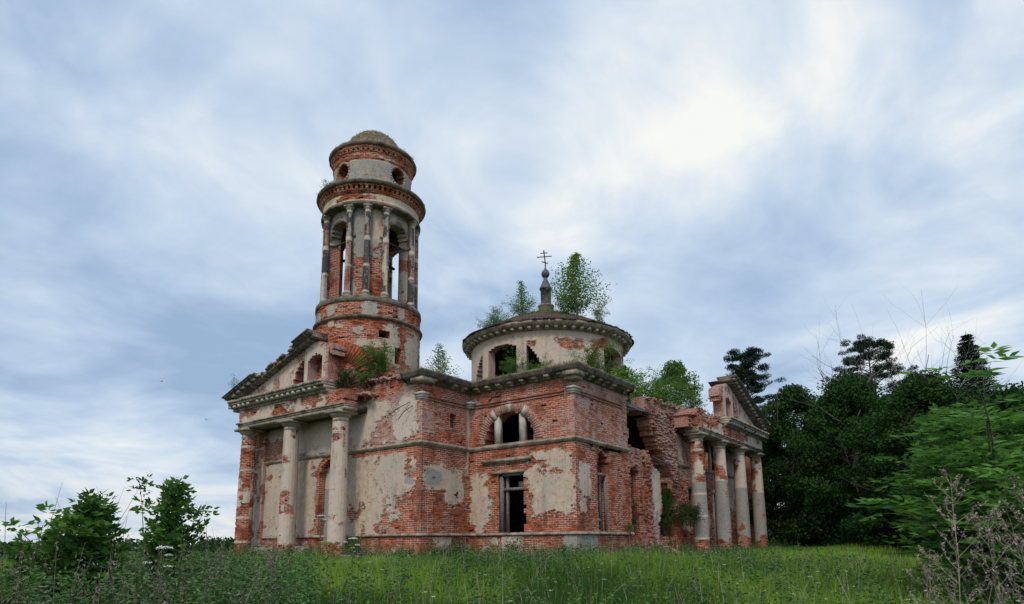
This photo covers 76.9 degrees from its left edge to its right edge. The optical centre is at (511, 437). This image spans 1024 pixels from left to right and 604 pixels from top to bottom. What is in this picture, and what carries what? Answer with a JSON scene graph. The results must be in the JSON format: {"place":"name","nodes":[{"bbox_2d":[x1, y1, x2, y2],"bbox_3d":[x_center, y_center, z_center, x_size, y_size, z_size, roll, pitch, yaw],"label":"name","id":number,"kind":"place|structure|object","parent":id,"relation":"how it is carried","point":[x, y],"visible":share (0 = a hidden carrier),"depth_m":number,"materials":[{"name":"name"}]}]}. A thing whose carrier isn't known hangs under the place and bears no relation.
{"place":"outdoors","nodes":[
{"label":"outdoors","id":0,"kind":"place"},
{"bbox_2d":[2,533,1014,603],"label":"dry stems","id":1,"kind":"object","parent":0,"point":[996,596],"visible":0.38,"depth_m":13.51,"materials":[{"name":"plant"}]},
{"bbox_2d":[0,542,1023,603],"bbox_3d":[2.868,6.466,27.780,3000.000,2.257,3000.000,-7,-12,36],"label":"ground","id":2,"kind":"structure","parent":0,"point":[6,555],"depth_m":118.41,"materials":[{"name":"green plant"}]},
{"bbox_2d":[0,482,79,594],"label":"bare shrub","id":3,"kind":"object","parent":2,"relation":"on","point":[36,550],"visible":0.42,"depth_m":8.50,"materials":[{"name":"brown plant"}]},
{"bbox_2d":[0,488,133,603],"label":"elder bush","id":4,"kind":"object","parent":2,"relation":"on","point":[94,528],"visible":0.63,"depth_m":8.82,"materials":[{"name":"green plant"}]},
{"bbox_2d":[57,472,164,595],"bbox_3d":[-6.213,1.786,9.574,2.024,2.498,1.246,-7,-12,36],"label":"bare shrub","id":5,"kind":"object","parent":2,"relation":"on","point":[121,517],"visible":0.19,"depth_m":9.45,"materials":[{"name":"brown plant"}]},
{"bbox_2d":[0,536,234,555],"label":"distant wood","id":6,"kind":"object","parent":2,"relation":"on","point":[227,545],"visible":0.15,"depth_m":220.68,"materials":[{"name":"green plant"}]},
{"bbox_2d":[143,545,172,597],"bbox_3d":[-5.100,2.301,9.290,0.856,1.469,0.910,-7,-12,36],"label":"hogweed","id":7,"kind":"object","parent":2,"relation":"on","point":[160,547],"visible":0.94,"depth_m":9.35,"materials":[{"name":"white plant"}]},
{"bbox_2d":[0,533,325,603],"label":"mugwort","id":8,"kind":"object","parent":2,"relation":"on","point":[242,580],"visible":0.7,"depth_m":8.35,"materials":[{"name":"green plant"}]},
{"bbox_2d":[114,474,219,603],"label":"elder bush","id":9,"kind":"object","parent":2,"relation":"on","point":[168,528],"visible":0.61,"depth_m":10.44,"materials":[{"name":"green plant"}]},
{"bbox_2d":[190,492,281,577],"bbox_3d":[-5.295,2.160,11.773,1.343,2.392,1.841,-2,-9,8],"label":"bare shrub","id":10,"kind":"object","parent":2,"relation":"on","point":[216,541],"visible":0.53,"depth_m":11.81,"materials":[{"name":"brown plant"}]},
{"bbox_2d":[242,509,309,579],"bbox_3d":[-5.651,2.654,14.993,1.361,2.155,1.672,-5,-10,24],"label":"bare shrub","id":11,"kind":"object","parent":2,"relation":"on","point":[273,543],"visible":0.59,"depth_m":15.21,"materials":[{"name":"brown plant"}]},
{"bbox_2d":[302,515,332,565],"bbox_3d":[-5.620,3.276,19.023,0.958,1.961,0.826,-4,-10,20],"label":"hogweed","id":12,"kind":"object","parent":2,"relation":"on","point":[319,559],"visible":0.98,"depth_m":18.96,"materials":[{"name":"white plant"}]},
{"bbox_2d":[317,534,372,554],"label":"bush","id":13,"kind":"object","parent":2,"relation":"on","point":[350,542],"visible":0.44,"depth_m":30.81,"materials":[{"name":"green plant"}]},
{"bbox_2d":[336,537,364,575],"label":"hogweed","id":14,"kind":"object","parent":2,"relation":"on","point":[352,547],"visible":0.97,"depth_m":16.38,"materials":[{"name":"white plant"}]},
{"bbox_2d":[221,130,770,557],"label":"ruined church","id":15,"kind":"structure","parent":2,"relation":"on","point":[576,452],"depth_m":33.78,"materials":[{"name":"brick"}]},
{"bbox_2d":[228,374,239,387],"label":"bush","id":16,"kind":"object","parent":15,"relation":"on","point":[233,385],"visible":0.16,"depth_m":37.85,"materials":[{"name":"green plant"}]},
{"bbox_2d":[323,467,329,540],"bbox_3d":[-9.072,3.247,33.620,2.000,4.300,0.200,-7,-12,36],"label":"blind doorway","id":17,"kind":"structure","parent":15,"relation":"in","point":[327,479],"depth_m":34.01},
{"bbox_2d":[335,365,362,388],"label":"bush","id":18,"kind":"object","parent":15,"relation":"on","point":[345,380],"visible":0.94,"depth_m":32.50,"materials":[{"name":"green plant"}]},
{"bbox_2d":[355,370,372,386],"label":"bush","id":19,"kind":"object","parent":15,"relation":"on","point":[362,379],"visible":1,"depth_m":31.82,"materials":[{"name":"green plant"}]},
{"bbox_2d":[335,129,408,173],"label":"roof grass","id":20,"kind":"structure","parent":15,"relation":"on","point":[380,134],"depth_m":36.91,"materials":[{"name":"plant"}]},
{"bbox_2d":[353,340,404,379],"bbox_3d":[-6.643,-3.945,32.978,2.529,2.231,2.982,0,-9,-2],"label":"bush","id":21,"kind":"object","parent":15,"relation":"on","point":[382,363],"visible":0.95,"depth_m":32.52,"materials":[{"name":"green plant"}]},
{"bbox_2d":[388,268,394,293],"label":"bush","id":22,"kind":"object","parent":15,"relation":"on","point":[389,282],"visible":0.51,"depth_m":35.07,"materials":[{"name":"green plant"}]},
{"bbox_2d":[425,343,456,374],"bbox_3d":[-3.906,-3.578,33.773,1.979,2.742,1.856,-5,-10,27],"label":"sapling","id":23,"kind":"object","parent":15,"relation":"on","point":[438,351],"visible":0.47,"depth_m":33.88,"materials":[{"name":"green plant"}]},
{"bbox_2d":[430,350,463,375],"bbox_3d":[-3.445,-3.417,33.070,1.774,2.184,1.718,1,-9,-12],"label":"sapling","id":24,"kind":"object","parent":15,"relation":"on","point":[440,369],"visible":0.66,"depth_m":33.00,"materials":[{"name":"green plant"}]},
{"bbox_2d":[475,303,509,327],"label":"birch sapling","id":25,"kind":"object","parent":15,"relation":"on","point":[495,318],"visible":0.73,"depth_m":48.61,"materials":[{"name":"green plant"}]},
{"bbox_2d":[491,469,523,531],"bbox_3d":[-0.101,3.057,30.706,1.914,2.907,0.484,-7,-12,36],"label":"window","id":26,"kind":"structure","parent":15,"relation":"in","point":[504,474],"depth_m":30.85,"materials":[{"name":"grey wood"}]},
{"bbox_2d":[489,401,527,443],"bbox_3d":[-0.074,-0.684,31.303,2.386,2.050,0.360,-7,-12,36],"label":"lunette window","id":27,"kind":"structure","parent":15,"relation":"in","point":[498,422],"depth_m":31.28,"materials":[{"name":"white paint"}]},
{"bbox_2d":[498,347,534,373],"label":"bush","id":28,"kind":"object","parent":15,"relation":"on","point":[512,366],"visible":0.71,"depth_m":44.32,"materials":[{"name":"green plant"}]},
{"bbox_2d":[402,359,631,382],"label":"roof grass","id":29,"kind":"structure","parent":15,"relation":"on","point":[532,368],"depth_m":30.45,"materials":[{"name":"green plant"}]},
{"bbox_2d":[503,293,541,315],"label":"birch sapling","id":30,"kind":"object","parent":15,"relation":"on","point":[531,306],"visible":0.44,"depth_m":49.30,"materials":[{"name":"green plant"}]},
{"bbox_2d":[509,280,537,316],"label":"birch sapling","id":31,"kind":"object","parent":15,"relation":"on","point":[521,294],"visible":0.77,"depth_m":49.63,"materials":[{"name":"green plant"}]},
{"bbox_2d":[528,352,553,369],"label":"bush","id":32,"kind":"object","parent":15,"relation":"on","point":[539,365],"visible":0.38,"depth_m":44.03,"materials":[{"name":"green plant"}]},
{"bbox_2d":[488,308,606,360],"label":"roof grass","id":33,"kind":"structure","parent":15,"relation":"on","point":[514,357],"depth_m":51.34,"materials":[{"name":"green plant"}]},
{"bbox_2d":[545,286,584,313],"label":"birch sapling","id":34,"kind":"object","parent":15,"relation":"on","point":[562,305],"visible":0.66,"depth_m":47.96,"materials":[{"name":"green plant"}]},
{"bbox_2d":[542,252,617,315],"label":"birch sapling","id":35,"kind":"object","parent":15,"relation":"on","point":[574,261],"visible":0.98,"depth_m":47.91,"materials":[{"name":"green plant"}]},
{"bbox_2d":[565,337,634,375],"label":"bush","id":36,"kind":"object","parent":15,"relation":"on","point":[595,363],"visible":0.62,"depth_m":42.69,"materials":[{"name":"green plant"}]},
{"bbox_2d":[589,297,612,321],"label":"birch sapling","id":37,"kind":"object","parent":15,"relation":"on","point":[598,312],"visible":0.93,"depth_m":46.76,"materials":[{"name":"green plant"}]},
{"bbox_2d":[597,472,607,531],"bbox_3d":[4.117,3.089,30.539,0.350,2.800,1.060,-7,-12,36],"label":"window","id":38,"kind":"structure","parent":15,"relation":"in","point":[599,475],"depth_m":30.79,"materials":[{"name":"grey wood"}]},
{"bbox_2d":[625,523,634,533],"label":"bush","id":39,"kind":"object","parent":15,"relation":"on","point":[629,528],"visible":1,"depth_m":31.64,"materials":[{"name":"green plant"}]},
{"bbox_2d":[609,365,658,402],"bbox_3d":[6.835,-2.785,37.148,4.027,2.888,4.829,5,-11,-29],"label":"sapling","id":40,"kind":"object","parent":15,"relation":"on","point":[623,373],"visible":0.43,"depth_m":36.99,"materials":[{"name":"green plant"}]},
{"bbox_2d":[631,493,648,536],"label":"bush","id":41,"kind":"object","parent":15,"relation":"on","point":[634,522],"visible":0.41,"depth_m":33.94,"materials":[{"name":"green plant"}]},
{"bbox_2d":[629,367,690,409],"bbox_3d":[7.943,-2.628,38.841,4.191,2.650,4.642,5,-11,-31],"label":"bush","id":42,"kind":"object","parent":15,"relation":"on","point":[659,395],"visible":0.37,"depth_m":38.12,"materials":[{"name":"green plant"}]},
{"bbox_2d":[634,365,695,408],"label":"bush","id":43,"kind":"object","parent":15,"relation":"on","point":[669,397],"visible":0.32,"depth_m":40.20,"materials":[{"name":"green plant"}]},
{"bbox_2d":[660,483,682,545],"bbox_3d":[9.062,4.605,37.563,1.812,3.986,2.904,-3,-10,17],"label":"bush","id":44,"kind":"object","parent":15,"relation":"on","point":[665,515],"visible":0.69,"depth_m":37.23,"materials":[{"name":"green plant"}]},
{"bbox_2d":[670,501,705,525],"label":"bush","id":45,"kind":"object","parent":15,"relation":"on","point":[689,509],"visible":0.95,"depth_m":37.56,"materials":[{"name":"green plant"}]},
{"bbox_2d":[667,380,710,407],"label":"sapling","id":46,"kind":"object","parent":15,"relation":"on","point":[680,396],"visible":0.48,"depth_m":43.21,"materials":[{"name":"green plant"}]},
{"bbox_2d":[687,487,692,521],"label":"window","id":47,"kind":"structure","parent":15,"relation":"in","point":[688,487],"depth_m":40.39,"materials":[{"name":"grey wood"}]},
{"bbox_2d":[224,537,782,558],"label":"wall foot weeds","id":48,"kind":"object","parent":2,"relation":"on","point":[652,549],"depth_m":31.07,"materials":[{"name":"green plant"}]},
{"bbox_2d":[499,535,522,555],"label":"bush","id":49,"kind":"object","parent":2,"relation":"on","point":[510,546],"visible":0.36,"depth_m":29.51,"materials":[{"name":"green plant"}]},
{"bbox_2d":[0,531,1023,603],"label":"nettles","id":50,"kind":"object","parent":2,"relation":"on","point":[563,551],"visible":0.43,"depth_m":12.98,"materials":[{"name":"green plant"}]},
{"bbox_2d":[139,541,985,603],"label":"purple wildflowers","id":51,"kind":"object","parent":2,"relation":"on","point":[618,574],"visible":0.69,"depth_m":11.52,"materials":[{"name":"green plant"}]},
{"bbox_2d":[199,546,1020,603],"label":"bedstraw","id":52,"kind":"object","parent":2,"relation":"on","point":[649,580],"visible":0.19,"depth_m":13.38,"materials":[{"name":"green plant"}]},
{"bbox_2d":[652,360,712,415],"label":"broadleaf tree","id":53,"kind":"object","parent":2,"relation":"on","point":[674,364],"visible":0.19,"depth_m":68.61,"materials":[{"name":"green plant"}]},
{"bbox_2d":[723,346,796,480],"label":"pine tree","id":54,"kind":"object","parent":2,"relation":"on","point":[751,377],"visible":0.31,"depth_m":59.38,"materials":[{"name":"green plant"}]},
{"bbox_2d":[764,423,814,545],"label":"broadleaf tree","id":55,"kind":"object","parent":2,"relation":"on","point":[771,518],"visible":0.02,"depth_m":60.70,"materials":[{"name":"green plant"}]},
{"bbox_2d":[745,383,879,547],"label":"broadleaf tree","id":56,"kind":"object","parent":2,"relation":"on","point":[773,473],"visible":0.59,"depth_m":51.87,"materials":[{"name":"green plant"}]},
{"bbox_2d":[772,370,904,540],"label":"broadleaf tree","id":57,"kind":"object","parent":2,"relation":"on","point":[833,378],"visible":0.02,"depth_m":57.76,"materials":[{"name":"green plant"}]},
{"bbox_2d":[777,297,913,490],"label":"leafless tree","id":58,"kind":"object","parent":2,"relation":"on","point":[869,378],"visible":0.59,"depth_m":53.18,"materials":[{"name":"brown plant"}]},
{"bbox_2d":[779,366,927,548],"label":"broadleaf tree","id":59,"kind":"object","parent":2,"relation":"on","point":[845,399],"visible":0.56,"depth_m":46.82,"materials":[{"name":"green plant"}]},
{"bbox_2d":[832,334,918,456],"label":"pine tree","id":60,"kind":"object","parent":2,"relation":"on","point":[883,355],"visible":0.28,"depth_m":61.87,"materials":[{"name":"green plant"}]},
{"bbox_2d":[844,369,980,537],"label":"broadleaf tree","id":61,"kind":"object","parent":2,"relation":"on","point":[971,393],"visible":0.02,"depth_m":50.03,"materials":[{"name":"green plant"}]},
{"bbox_2d":[834,375,1020,554],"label":"broadleaf tree","id":62,"kind":"object","parent":2,"relation":"on","point":[915,398],"visible":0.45,"depth_m":40.57,"materials":[{"name":"green plant"}]},
{"bbox_2d":[906,545,950,603],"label":"dead stalk","id":63,"kind":"object","parent":2,"relation":"on","point":[928,571],"visible":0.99,"depth_m":6.32,"materials":[{"name":"grey plant"}]},
{"bbox_2d":[845,342,1023,596],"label":"ash sapling","id":64,"kind":"object","parent":2,"relation":"on","point":[1015,420],"visible":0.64,"depth_m":12.49,"materials":[{"name":"green plant"}]},
{"bbox_2d":[851,288,1022,393],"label":"leafless tree","id":65,"kind":"object","parent":2,"relation":"on","point":[925,367],"visible":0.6,"depth_m":48.53,"materials":[{"name":"brown plant"}]},
{"bbox_2d":[868,402,1023,592],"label":"ash sapling","id":66,"kind":"object","parent":2,"relation":"on","point":[953,438],"visible":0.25,"depth_m":15.05,"materials":[{"name":"green plant"}]},
{"bbox_2d":[887,419,1023,559],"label":"broadleaf tree","id":67,"kind":"object","parent":2,"relation":"on","point":[966,434],"visible":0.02,"depth_m":34.00,"materials":[{"name":"green plant"}]},
{"bbox_2d":[921,468,996,603],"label":"dead stalk","id":68,"kind":"object","parent":2,"relation":"on","point":[955,529],"visible":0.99,"depth_m":6.18,"materials":[{"name":"brown plant"}]},
{"bbox_2d":[898,431,1023,576],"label":"ash sapling","id":69,"kind":"object","parent":2,"relation":"on","point":[1011,445],"visible":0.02,"depth_m":17.31,"materials":[{"name":"green plant"}]},
{"bbox_2d":[923,450,1023,603],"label":"ash sapling","id":70,"kind":"object","parent":2,"relation":"on","point":[1019,506],"visible":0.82,"depth_m":10.18,"materials":[{"name":"green plant"}]},
{"bbox_2d":[927,380,1023,536],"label":"broadleaf tree","id":71,"kind":"object","parent":2,"relation":"on","point":[1005,392],"visible":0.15,"depth_m":40.57,"materials":[{"name":"green plant"}]},
{"bbox_2d":[948,331,1005,400],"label":"spruce tree","id":72,"kind":"object","parent":2,"relation":"on","point":[962,350],"visible":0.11,"depth_m":54.13,"materials":[{"name":"green plant"}]},
{"bbox_2d":[956,501,1021,603],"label":"dead stalk","id":73,"kind":"object","parent":2,"relation":"on","point":[991,550],"visible":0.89,"depth_m":6.01,"materials":[{"name":"brown plant"}]},
{"bbox_2d":[981,509,1023,603],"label":"dead stalk","id":74,"kind":"object","parent":2,"relation":"on","point":[1015,541],"visible":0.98,"depth_m":5.51,"materials":[{"name":"plant"}]},
{"bbox_2d":[987,474,1023,603],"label":"dead stalk","id":75,"kind":"object","parent":2,"relation":"on","point":[1009,545],"visible":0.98,"depth_m":5.63,"materials":[{"name":"brown plant"}]},
{"bbox_2d":[1009,394,1023,430],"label":"broadleaf tree","id":76,"kind":"object","parent":2,"relation":"on","point":[1018,403],"visible":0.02,"depth_m":37.56,"materials":[{"name":"green plant"}]},
{"bbox_2d":[0,0,1023,543],"label":"sky","id":77,"kind":"structure","parent":0,"point":[740,171],"materials":[{"name":"blue"}]},
{"bbox_2d":[187,545,1019,603],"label":"white wildflowers","id":78,"kind":"object","parent":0,"point":[675,560],"visible":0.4,"depth_m":13.19,"materials":[{"name":"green plant"}]},
{"bbox_2d":[328,547,887,602],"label":"yellow wildflowers","id":79,"kind":"object","parent":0,"point":[479,594],"visible":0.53,"depth_m":13.82,"materials":[{"name":"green plant"}]}
]}

